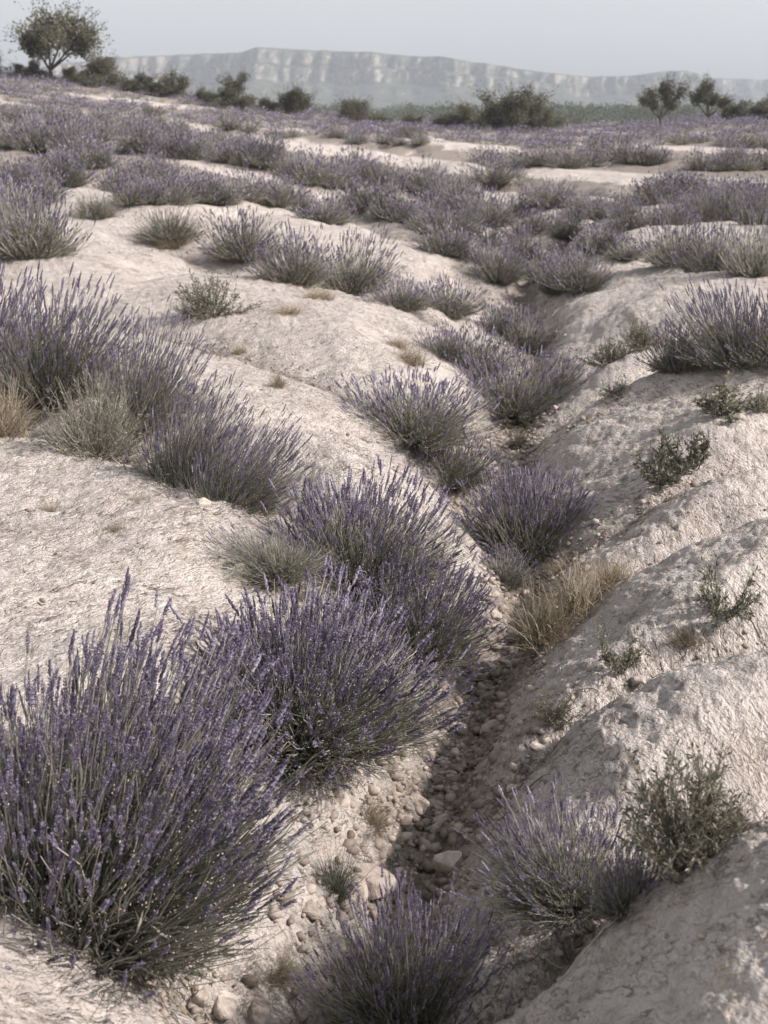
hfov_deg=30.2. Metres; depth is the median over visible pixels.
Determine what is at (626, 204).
lavender bush
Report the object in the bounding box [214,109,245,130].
lavender bush
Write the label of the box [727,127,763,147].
lavender bush
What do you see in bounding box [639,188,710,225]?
lavender bush
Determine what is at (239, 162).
lavender bush
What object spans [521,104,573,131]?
tree
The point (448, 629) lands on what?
lavender bush
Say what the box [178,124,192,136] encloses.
lavender bush
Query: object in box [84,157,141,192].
lavender bush
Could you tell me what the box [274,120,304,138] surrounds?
lavender bush
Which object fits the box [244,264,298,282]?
grass tuft
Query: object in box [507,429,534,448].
shrub
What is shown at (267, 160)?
lavender bush
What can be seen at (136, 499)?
grass tuft
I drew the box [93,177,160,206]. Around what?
lavender bush
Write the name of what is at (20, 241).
lavender bush
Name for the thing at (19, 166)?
lavender bush
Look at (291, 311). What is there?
grass tuft
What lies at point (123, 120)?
lavender bush
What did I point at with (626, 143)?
lavender bush
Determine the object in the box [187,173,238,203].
lavender bush
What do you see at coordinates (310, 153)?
lavender bush
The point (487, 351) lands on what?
lavender bush
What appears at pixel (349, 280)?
lavender bush
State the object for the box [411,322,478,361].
lavender bush
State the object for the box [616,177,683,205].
lavender bush
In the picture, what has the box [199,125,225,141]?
lavender bush
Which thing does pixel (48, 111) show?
lavender bush
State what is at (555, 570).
grass tuft
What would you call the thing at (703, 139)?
lavender bush
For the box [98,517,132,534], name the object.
grass tuft
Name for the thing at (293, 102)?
bush
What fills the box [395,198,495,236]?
lavender bush
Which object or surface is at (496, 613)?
stone
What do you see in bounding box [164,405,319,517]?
lavender bush
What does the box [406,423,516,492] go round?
lavender bush
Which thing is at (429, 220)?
lavender bush
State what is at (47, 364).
lavender bush
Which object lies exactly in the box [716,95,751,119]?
tree
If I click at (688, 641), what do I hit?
grass tuft
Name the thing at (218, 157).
lavender bush
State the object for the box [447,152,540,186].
lavender bush
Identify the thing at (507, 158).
lavender bush
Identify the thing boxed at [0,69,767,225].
lavender field
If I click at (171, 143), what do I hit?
lavender bush
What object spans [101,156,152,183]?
lavender bush
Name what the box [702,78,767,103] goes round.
hills
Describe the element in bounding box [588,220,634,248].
lavender bush
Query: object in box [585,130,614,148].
lavender bush
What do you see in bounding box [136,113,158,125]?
lavender bush
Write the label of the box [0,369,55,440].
grass tuft
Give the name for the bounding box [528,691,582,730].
shrub
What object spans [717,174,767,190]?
lavender bush
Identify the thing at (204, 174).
lavender bush
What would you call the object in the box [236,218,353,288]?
lavender bush
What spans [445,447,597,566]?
lavender bush
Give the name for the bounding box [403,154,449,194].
lavender bush
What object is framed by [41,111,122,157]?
lavender bush
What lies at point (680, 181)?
lavender bush
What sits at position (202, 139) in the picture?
lavender bush
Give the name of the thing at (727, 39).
sky
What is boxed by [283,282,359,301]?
grass tuft
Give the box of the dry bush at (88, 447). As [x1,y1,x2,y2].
[27,360,153,462]
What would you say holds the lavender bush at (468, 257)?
on the ground
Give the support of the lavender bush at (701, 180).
on the ground
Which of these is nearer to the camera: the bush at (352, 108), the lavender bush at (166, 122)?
the lavender bush at (166, 122)
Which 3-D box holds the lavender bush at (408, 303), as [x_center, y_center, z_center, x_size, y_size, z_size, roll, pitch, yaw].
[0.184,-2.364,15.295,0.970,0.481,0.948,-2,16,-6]
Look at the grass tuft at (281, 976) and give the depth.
4.10 m
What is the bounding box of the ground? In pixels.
[0,75,767,1023]
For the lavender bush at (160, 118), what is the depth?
60.36 m
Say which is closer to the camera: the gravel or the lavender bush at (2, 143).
the gravel
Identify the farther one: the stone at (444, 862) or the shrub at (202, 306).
the shrub at (202, 306)
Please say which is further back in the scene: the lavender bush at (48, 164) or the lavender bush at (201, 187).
the lavender bush at (48, 164)
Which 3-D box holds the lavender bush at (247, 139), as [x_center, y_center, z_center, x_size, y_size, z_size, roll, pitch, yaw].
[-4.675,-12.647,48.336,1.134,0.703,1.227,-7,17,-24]
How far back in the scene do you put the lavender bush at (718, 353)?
10.19 m
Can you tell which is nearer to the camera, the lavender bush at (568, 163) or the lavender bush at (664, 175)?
the lavender bush at (664, 175)
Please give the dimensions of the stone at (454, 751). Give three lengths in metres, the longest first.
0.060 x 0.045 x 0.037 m
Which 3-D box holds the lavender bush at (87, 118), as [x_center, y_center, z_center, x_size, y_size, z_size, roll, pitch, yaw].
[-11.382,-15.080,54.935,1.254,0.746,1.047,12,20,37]
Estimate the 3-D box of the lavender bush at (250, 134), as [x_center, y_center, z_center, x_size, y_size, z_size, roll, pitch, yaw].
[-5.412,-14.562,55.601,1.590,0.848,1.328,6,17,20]
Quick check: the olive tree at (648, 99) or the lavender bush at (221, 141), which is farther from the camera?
the olive tree at (648, 99)
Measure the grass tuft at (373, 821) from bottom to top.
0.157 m
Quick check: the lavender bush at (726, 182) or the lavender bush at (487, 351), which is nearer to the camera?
the lavender bush at (487, 351)
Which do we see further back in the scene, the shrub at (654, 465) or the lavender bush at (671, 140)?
the lavender bush at (671, 140)
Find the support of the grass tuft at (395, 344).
on the ground
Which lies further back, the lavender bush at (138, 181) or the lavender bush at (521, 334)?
the lavender bush at (138, 181)
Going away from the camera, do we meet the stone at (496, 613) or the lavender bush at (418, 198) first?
the stone at (496, 613)
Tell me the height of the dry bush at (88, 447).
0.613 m
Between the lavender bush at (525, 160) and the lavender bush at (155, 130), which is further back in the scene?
the lavender bush at (155, 130)
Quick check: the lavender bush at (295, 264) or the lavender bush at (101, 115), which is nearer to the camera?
the lavender bush at (295, 264)
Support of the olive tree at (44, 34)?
on the ground
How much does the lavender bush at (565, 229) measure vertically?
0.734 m
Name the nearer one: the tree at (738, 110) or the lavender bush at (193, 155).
the lavender bush at (193, 155)
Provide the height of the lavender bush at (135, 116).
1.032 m
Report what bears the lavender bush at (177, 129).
on the ground
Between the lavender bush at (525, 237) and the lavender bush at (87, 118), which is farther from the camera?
the lavender bush at (87, 118)
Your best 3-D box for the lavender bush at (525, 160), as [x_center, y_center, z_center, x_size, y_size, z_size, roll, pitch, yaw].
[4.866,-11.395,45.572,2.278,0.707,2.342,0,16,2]
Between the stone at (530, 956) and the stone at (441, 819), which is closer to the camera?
the stone at (530, 956)
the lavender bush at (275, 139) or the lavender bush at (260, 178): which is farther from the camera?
the lavender bush at (275, 139)
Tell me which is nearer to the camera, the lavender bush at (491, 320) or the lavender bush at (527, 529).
the lavender bush at (527, 529)
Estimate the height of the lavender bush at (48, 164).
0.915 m
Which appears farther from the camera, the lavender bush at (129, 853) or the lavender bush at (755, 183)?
the lavender bush at (755, 183)
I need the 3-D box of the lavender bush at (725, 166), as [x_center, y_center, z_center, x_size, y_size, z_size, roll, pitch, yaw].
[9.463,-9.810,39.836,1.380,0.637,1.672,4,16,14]
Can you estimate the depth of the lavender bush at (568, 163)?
42.06 m
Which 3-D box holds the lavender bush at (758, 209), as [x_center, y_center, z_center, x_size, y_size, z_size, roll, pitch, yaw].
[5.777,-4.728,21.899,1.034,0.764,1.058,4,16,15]
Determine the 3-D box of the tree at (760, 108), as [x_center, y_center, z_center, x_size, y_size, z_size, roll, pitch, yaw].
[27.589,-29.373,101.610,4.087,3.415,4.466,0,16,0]
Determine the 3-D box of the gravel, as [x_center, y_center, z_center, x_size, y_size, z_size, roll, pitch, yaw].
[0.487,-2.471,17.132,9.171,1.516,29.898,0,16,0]
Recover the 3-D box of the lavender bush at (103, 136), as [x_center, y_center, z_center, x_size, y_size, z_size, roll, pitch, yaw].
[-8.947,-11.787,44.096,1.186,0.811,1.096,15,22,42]
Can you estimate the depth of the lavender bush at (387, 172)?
39.68 m
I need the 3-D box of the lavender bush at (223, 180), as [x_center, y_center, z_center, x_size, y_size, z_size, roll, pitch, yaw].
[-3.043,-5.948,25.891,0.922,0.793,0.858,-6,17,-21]
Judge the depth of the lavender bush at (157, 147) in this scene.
40.00 m
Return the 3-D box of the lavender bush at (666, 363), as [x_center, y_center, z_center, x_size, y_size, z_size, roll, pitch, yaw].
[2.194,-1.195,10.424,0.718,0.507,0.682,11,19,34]
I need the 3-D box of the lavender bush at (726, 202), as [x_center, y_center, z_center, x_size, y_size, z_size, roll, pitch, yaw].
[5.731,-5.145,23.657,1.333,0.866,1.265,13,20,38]
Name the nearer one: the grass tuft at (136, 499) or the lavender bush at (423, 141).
the grass tuft at (136, 499)
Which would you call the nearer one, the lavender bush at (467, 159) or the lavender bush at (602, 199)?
the lavender bush at (602, 199)
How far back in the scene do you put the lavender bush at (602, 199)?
26.67 m
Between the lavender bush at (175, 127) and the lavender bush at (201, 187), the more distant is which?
the lavender bush at (175, 127)
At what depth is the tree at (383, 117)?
101.96 m
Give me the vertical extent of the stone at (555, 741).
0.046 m
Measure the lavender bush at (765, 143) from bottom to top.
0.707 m
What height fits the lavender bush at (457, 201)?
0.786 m
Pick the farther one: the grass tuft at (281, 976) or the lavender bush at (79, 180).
the lavender bush at (79, 180)
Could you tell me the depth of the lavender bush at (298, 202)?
31.60 m
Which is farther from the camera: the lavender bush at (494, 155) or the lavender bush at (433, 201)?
the lavender bush at (494, 155)
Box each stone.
[159,991,165,998]
[178,492,194,498]
[192,987,210,1005]
[195,497,211,505]
[214,990,237,1019]
[234,563,245,570]
[248,994,270,1023]
[302,900,321,919]
[333,788,351,807]
[348,878,367,904]
[354,862,396,899]
[383,754,399,774]
[414,794,429,813]
[426,772,432,778]
[429,813,449,830]
[432,850,461,873]
[446,770,456,774]
[449,747,459,757]
[455,722,467,734]
[461,711,474,718]
[479,690,494,698]
[480,661,495,669]
[480,719,496,733]
[490,609,501,620]
[497,658,511,665]
[506,784,516,792]
[510,647,520,654]
[511,461,518,467]
[526,954,535,959]
[530,741,545,751]
[552,738,559,746]
[630,674,645,685]
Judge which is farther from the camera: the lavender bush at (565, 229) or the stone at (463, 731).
the lavender bush at (565, 229)
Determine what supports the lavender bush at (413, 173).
on the ground
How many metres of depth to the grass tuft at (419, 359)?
11.54 m
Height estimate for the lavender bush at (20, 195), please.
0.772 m
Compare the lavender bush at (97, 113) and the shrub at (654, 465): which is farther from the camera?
the lavender bush at (97, 113)
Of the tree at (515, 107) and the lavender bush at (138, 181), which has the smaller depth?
the lavender bush at (138, 181)
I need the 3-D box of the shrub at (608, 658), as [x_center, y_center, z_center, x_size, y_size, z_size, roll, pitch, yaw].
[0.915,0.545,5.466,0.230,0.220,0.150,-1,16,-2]
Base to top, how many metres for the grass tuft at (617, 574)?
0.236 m
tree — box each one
[0,50,12,73]
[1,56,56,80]
[2,0,113,80]
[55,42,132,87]
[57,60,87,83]
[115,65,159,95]
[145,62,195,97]
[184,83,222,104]
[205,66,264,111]
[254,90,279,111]
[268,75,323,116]
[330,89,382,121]
[366,109,396,124]
[399,109,425,124]
[425,106,477,127]
[448,96,505,129]
[457,77,576,130]
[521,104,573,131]
[636,71,695,123]
[683,73,736,118]
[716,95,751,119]
[746,92,767,118]
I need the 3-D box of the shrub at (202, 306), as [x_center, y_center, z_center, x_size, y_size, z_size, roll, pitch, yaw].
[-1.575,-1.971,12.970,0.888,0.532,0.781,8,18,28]
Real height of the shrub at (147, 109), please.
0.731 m
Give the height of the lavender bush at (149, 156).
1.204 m
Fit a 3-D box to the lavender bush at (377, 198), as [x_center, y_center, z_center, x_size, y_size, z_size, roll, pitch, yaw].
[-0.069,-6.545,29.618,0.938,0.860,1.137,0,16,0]
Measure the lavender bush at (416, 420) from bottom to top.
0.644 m
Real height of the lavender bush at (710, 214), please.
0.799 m
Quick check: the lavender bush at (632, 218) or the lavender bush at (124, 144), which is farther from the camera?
the lavender bush at (124, 144)
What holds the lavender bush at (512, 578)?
on the ground
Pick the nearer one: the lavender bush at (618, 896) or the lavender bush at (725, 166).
the lavender bush at (618, 896)
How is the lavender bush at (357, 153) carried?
on the ground
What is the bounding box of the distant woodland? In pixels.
[253,98,759,126]
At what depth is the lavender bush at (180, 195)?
24.46 m
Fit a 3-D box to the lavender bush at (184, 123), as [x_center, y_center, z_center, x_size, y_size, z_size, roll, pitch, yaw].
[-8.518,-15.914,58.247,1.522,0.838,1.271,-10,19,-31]
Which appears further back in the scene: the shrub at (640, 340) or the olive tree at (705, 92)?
the olive tree at (705, 92)
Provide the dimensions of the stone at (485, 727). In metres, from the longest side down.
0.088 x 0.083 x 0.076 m
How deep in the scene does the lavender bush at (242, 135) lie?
50.50 m
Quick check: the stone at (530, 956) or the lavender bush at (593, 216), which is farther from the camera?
the lavender bush at (593, 216)
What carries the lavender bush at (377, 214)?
on the ground
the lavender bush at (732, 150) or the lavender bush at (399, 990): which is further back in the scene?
the lavender bush at (732, 150)
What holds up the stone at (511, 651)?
on the ground
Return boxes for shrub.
[137,102,169,116]
[170,266,262,322]
[392,123,428,138]
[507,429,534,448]
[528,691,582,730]
[574,332,640,368]
[593,378,632,399]
[596,623,651,678]
[613,723,753,890]
[614,316,665,351]
[632,426,695,490]
[662,430,712,474]
[686,370,755,422]
[691,553,763,631]
[740,386,767,413]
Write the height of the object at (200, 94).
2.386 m
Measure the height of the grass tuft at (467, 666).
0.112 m
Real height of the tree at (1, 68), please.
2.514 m
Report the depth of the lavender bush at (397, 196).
29.51 m
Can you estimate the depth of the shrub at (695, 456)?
8.16 m
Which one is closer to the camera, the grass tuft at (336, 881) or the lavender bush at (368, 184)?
the grass tuft at (336, 881)
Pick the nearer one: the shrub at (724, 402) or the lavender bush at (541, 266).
the shrub at (724, 402)
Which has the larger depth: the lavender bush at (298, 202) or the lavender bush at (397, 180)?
the lavender bush at (397, 180)
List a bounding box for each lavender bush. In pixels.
[0,113,14,139]
[0,119,40,147]
[0,150,43,187]
[0,155,45,187]
[0,167,97,260]
[0,171,43,213]
[0,176,25,245]
[0,259,156,417]
[0,260,72,382]
[0,565,338,1004]
[1,106,21,122]
[1,172,48,211]
[3,100,29,117]
[3,108,69,152]
[4,106,55,142]
[9,156,51,190]
[11,98,29,109]
[15,167,73,204]
[23,145,81,183]
[26,111,87,146]
[27,98,57,119]
[30,147,92,176]
[34,143,103,186]
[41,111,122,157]
[44,104,71,122]
[46,108,101,147]
[51,110,87,131]
[59,109,84,122]
[61,132,131,169]
[62,102,84,115]
[65,189,124,220]
[66,106,88,120]
[71,295,220,441]
[78,112,104,123]
[83,117,115,137]
[84,107,106,117]
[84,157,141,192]
[85,108,110,123]
[87,119,114,142]
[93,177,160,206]
[95,119,120,140]
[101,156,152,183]
[104,114,127,133]
[104,121,129,135]
[108,112,159,152]
[111,150,177,188]
[111,369,264,490]
[113,111,136,129]
[114,169,161,203]
[120,107,148,122]
[121,113,155,135]
[123,202,215,245]
[125,110,155,128]
[126,140,187,177]
[128,121,170,152]
[130,175,184,205]
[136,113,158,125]
[138,124,168,140]
[139,147,188,189]
[140,125,196,158]
[141,170,207,205]
[145,133,186,157]
[148,109,169,124]
[150,112,164,123]
[152,120,174,135]
[158,114,178,129]
[161,171,218,203]
[163,113,194,128]
[164,117,192,144]
[164,128,210,160]
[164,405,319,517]
[165,120,188,131]
[170,553,482,792]
[176,172,225,203]
[177,162,217,190]
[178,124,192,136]
[180,124,217,155]
[187,171,255,206]
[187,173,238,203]
[190,127,224,159]
[190,201,294,266]
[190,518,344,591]
[196,137,249,163]
[197,122,224,141]
[198,163,244,196]
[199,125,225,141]
[209,106,239,126]
[212,127,239,147]
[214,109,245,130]
[219,132,253,153]
[220,130,262,165]
[220,161,272,203]
[226,126,250,142]
[232,130,259,147]
[235,135,277,167]
[236,113,263,132]
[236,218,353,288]
[237,172,297,203]
[240,129,261,141]
[242,132,296,168]
[243,123,290,160]
[256,454,496,603]
[259,172,302,208]
[265,147,320,178]
[271,172,315,202]
[273,863,522,1023]
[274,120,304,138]
[278,141,330,171]
[282,150,340,185]
[282,185,323,214]
[284,189,352,225]
[304,182,364,225]
[309,156,358,188]
[310,223,407,296]
[310,362,505,454]
[319,127,336,137]
[321,120,350,138]
[327,147,367,191]
[328,185,365,212]
[332,139,382,177]
[340,131,365,144]
[341,153,382,173]
[341,172,398,213]
[342,529,517,683]
[344,178,375,204]
[345,127,372,143]
[347,154,384,180]
[355,272,443,312]
[359,177,400,215]
[363,153,399,184]
[363,193,404,220]
[370,124,395,144]
[372,174,426,212]
[376,198,427,223]
[383,163,416,190]
[387,135,410,145]
[394,162,436,182]
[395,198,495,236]
[402,219,476,256]
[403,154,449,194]
[403,198,434,230]
[404,188,446,213]
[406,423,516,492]
[407,129,432,142]
[407,130,431,145]
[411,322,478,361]
[414,172,456,195]
[416,186,455,217]
[416,206,453,236]
[417,272,491,319]
[419,222,495,258]
[422,174,458,197]
[429,167,486,199]
[430,319,534,378]
[436,772,658,952]
[438,180,512,215]
[440,181,485,214]
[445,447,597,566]
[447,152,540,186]
[451,342,587,425]
[454,184,528,227]
[454,235,500,264]
[455,142,511,163]
[461,228,537,285]
[463,218,513,248]
[469,298,522,335]
[474,146,514,167]
[479,539,543,591]
[480,146,535,169]
[487,297,561,355]
[497,218,557,261]
[500,186,540,215]
[502,198,562,235]
[506,145,571,165]
[507,175,590,208]
[517,245,555,282]
[521,253,569,282]
[526,204,590,238]
[529,248,572,297]
[530,149,564,166]
[530,348,587,398]
[534,243,619,294]
[538,140,598,168]
[553,143,618,167]
[554,189,599,221]
[565,216,627,254]
[568,191,605,208]
[571,832,671,924]
[574,196,616,220]
[578,189,623,213]
[580,129,620,161]
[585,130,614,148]
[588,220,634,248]
[595,195,659,232]
[597,127,655,162]
[597,231,646,261]
[601,184,645,217]
[607,140,658,164]
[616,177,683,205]
[620,138,683,165]
[625,203,715,266]
[628,166,690,193]
[632,174,692,202]
[632,313,712,375]
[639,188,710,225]
[647,272,767,371]
[652,167,712,192]
[654,169,707,193]
[657,214,752,273]
[665,125,695,142]
[671,179,736,222]
[674,167,730,194]
[675,135,690,145]
[675,145,721,171]
[679,183,733,205]
[692,130,714,143]
[695,177,760,221]
[696,176,750,193]
[701,150,745,171]
[703,176,753,193]
[706,173,767,204]
[707,209,767,277]
[708,133,727,145]
[710,131,755,163]
[714,129,737,147]
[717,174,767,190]
[723,287,767,368]
[725,180,767,225]
[726,144,763,171]
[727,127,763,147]
[733,188,767,205]
[734,174,767,192]
[747,177,767,193]
[748,146,767,168]
[753,133,767,148]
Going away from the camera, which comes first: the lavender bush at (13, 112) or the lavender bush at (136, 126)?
the lavender bush at (136, 126)
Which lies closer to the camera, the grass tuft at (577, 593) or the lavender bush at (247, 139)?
the grass tuft at (577, 593)
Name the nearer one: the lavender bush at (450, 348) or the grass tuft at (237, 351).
the grass tuft at (237, 351)
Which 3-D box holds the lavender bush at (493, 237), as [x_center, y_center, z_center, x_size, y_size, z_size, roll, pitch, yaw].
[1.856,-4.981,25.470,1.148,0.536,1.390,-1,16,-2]
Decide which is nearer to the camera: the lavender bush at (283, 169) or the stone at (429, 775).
the stone at (429, 775)
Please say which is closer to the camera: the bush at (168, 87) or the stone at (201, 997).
the stone at (201, 997)
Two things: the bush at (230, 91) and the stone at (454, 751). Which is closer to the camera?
the stone at (454, 751)
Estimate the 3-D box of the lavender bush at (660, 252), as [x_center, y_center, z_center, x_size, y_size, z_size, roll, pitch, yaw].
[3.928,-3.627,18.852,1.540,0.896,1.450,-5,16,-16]
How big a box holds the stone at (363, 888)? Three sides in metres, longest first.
0.124 x 0.086 x 0.082 m
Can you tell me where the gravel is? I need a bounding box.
[0,204,767,1023]
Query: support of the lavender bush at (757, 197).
on the ground
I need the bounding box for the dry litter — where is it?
[0,185,767,1023]
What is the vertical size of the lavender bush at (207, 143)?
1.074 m
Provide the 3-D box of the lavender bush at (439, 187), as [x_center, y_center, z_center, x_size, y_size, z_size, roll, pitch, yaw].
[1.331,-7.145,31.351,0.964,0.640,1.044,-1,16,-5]
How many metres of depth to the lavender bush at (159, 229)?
20.40 m
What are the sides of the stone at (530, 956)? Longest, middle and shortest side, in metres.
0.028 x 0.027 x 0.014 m
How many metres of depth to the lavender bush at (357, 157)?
40.47 m
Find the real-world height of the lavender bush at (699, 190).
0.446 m
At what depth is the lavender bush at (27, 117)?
41.18 m
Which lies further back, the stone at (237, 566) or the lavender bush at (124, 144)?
the lavender bush at (124, 144)
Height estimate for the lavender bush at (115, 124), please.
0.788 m
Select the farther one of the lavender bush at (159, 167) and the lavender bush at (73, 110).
the lavender bush at (73, 110)
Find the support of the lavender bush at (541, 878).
on the ground
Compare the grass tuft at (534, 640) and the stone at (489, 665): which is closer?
the grass tuft at (534, 640)
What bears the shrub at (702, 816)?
on the ground
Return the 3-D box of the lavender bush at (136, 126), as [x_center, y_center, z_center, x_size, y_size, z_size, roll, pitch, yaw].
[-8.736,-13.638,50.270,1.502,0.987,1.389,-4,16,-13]
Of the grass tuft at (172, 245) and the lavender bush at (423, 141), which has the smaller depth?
the grass tuft at (172, 245)
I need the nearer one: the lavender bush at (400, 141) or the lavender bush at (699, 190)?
the lavender bush at (699, 190)
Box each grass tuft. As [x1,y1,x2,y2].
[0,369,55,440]
[31,501,62,511]
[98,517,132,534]
[124,491,167,504]
[145,229,201,250]
[231,343,247,354]
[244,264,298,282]
[250,940,324,1011]
[255,300,318,315]
[262,366,291,389]
[262,496,285,517]
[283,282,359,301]
[287,582,333,603]
[307,839,372,909]
[346,787,416,849]
[382,340,440,371]
[383,333,416,350]
[460,651,489,672]
[483,572,606,660]
[512,550,629,623]
[537,549,569,576]
[565,545,649,593]
[659,622,716,651]
[671,783,767,845]
[695,944,746,989]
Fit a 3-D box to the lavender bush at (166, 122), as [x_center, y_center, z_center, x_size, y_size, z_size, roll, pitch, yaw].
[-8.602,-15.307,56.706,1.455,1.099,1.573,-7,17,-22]
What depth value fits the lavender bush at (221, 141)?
47.48 m
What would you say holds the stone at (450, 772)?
on the ground
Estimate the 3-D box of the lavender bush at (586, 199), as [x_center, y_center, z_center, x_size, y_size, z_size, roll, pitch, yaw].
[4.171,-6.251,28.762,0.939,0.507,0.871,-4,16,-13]
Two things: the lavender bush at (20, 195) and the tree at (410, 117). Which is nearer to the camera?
the lavender bush at (20, 195)
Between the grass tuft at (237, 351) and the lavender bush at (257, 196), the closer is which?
the grass tuft at (237, 351)
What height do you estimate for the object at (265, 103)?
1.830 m
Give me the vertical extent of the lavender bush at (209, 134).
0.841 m
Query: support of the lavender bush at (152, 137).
on the ground
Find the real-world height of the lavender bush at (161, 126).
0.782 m
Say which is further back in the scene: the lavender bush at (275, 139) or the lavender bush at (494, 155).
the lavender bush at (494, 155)
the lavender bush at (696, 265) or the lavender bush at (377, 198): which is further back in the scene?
the lavender bush at (377, 198)
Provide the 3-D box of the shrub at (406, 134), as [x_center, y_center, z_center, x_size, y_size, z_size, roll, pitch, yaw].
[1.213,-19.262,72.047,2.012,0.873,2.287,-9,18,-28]
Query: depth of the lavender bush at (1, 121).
42.21 m
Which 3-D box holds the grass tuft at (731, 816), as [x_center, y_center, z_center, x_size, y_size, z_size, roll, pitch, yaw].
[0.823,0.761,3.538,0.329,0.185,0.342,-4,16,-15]
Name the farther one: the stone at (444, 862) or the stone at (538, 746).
the stone at (538, 746)
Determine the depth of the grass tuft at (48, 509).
6.50 m
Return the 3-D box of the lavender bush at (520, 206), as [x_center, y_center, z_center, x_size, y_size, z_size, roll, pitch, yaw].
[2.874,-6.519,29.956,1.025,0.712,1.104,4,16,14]
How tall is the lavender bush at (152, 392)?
0.895 m
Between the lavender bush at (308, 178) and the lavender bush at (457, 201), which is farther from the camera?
the lavender bush at (308, 178)
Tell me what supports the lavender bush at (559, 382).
on the ground
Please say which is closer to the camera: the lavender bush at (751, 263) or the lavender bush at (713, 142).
the lavender bush at (751, 263)
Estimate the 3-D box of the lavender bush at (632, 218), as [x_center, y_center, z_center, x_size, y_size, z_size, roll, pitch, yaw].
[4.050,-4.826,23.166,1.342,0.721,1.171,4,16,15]
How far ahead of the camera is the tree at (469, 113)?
101.52 m
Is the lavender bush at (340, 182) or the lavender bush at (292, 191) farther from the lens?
the lavender bush at (340, 182)
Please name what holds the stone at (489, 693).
on the ground
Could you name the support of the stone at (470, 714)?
on the ground
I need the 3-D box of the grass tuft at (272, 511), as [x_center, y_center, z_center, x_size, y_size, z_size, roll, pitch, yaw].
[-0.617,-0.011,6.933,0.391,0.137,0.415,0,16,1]
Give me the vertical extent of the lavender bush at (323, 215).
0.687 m
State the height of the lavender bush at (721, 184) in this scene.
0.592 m
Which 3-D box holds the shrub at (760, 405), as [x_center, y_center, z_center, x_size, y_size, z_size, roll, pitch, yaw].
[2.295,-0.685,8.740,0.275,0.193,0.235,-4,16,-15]
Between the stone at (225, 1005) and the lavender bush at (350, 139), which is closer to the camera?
the stone at (225, 1005)
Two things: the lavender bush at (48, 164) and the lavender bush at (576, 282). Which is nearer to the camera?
the lavender bush at (576, 282)
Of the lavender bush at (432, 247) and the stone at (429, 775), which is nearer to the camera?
the stone at (429, 775)
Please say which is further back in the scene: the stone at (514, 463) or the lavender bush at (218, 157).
the lavender bush at (218, 157)
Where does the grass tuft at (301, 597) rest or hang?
on the ground
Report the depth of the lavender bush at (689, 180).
29.99 m
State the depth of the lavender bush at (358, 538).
6.42 m
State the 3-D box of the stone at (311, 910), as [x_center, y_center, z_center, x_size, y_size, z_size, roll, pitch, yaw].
[-0.230,1.239,4.417,0.077,0.046,0.077,13,20,-13]
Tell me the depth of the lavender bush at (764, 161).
44.99 m
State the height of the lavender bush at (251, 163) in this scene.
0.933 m
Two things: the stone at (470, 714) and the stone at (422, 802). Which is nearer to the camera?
the stone at (422, 802)
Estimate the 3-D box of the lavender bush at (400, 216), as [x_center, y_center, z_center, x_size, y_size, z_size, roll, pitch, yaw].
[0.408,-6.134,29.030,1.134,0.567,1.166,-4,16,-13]
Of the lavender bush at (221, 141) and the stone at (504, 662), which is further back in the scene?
the lavender bush at (221, 141)
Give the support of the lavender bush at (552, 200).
on the ground
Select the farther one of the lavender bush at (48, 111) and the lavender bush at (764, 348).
the lavender bush at (48, 111)
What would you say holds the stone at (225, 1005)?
on the ground
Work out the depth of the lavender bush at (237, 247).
19.07 m
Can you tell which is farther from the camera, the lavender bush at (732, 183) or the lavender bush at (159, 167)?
the lavender bush at (159, 167)
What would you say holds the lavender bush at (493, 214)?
on the ground
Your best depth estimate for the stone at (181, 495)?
6.71 m
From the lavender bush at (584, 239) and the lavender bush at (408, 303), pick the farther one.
the lavender bush at (584, 239)
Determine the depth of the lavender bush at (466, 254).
21.56 m
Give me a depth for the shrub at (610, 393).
10.40 m
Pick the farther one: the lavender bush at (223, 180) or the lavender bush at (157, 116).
the lavender bush at (157, 116)
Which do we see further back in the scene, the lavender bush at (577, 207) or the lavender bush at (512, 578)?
the lavender bush at (577, 207)
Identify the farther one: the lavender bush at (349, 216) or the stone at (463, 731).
the lavender bush at (349, 216)
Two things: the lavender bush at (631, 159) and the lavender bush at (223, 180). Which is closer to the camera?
the lavender bush at (223, 180)
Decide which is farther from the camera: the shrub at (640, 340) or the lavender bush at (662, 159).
the lavender bush at (662, 159)
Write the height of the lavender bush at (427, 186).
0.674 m
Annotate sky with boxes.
[0,0,767,79]
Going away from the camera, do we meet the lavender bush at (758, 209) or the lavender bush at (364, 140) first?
the lavender bush at (758, 209)
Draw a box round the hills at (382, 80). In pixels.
[11,47,753,113]
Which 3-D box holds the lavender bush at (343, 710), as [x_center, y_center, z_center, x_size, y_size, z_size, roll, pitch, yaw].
[-0.281,0.569,5.095,1.251,0.756,1.484,0,16,0]
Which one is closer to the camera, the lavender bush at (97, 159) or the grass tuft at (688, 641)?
the grass tuft at (688, 641)
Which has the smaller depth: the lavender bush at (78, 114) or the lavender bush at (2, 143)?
the lavender bush at (2, 143)
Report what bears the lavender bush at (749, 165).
on the ground
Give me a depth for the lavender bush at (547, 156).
45.43 m

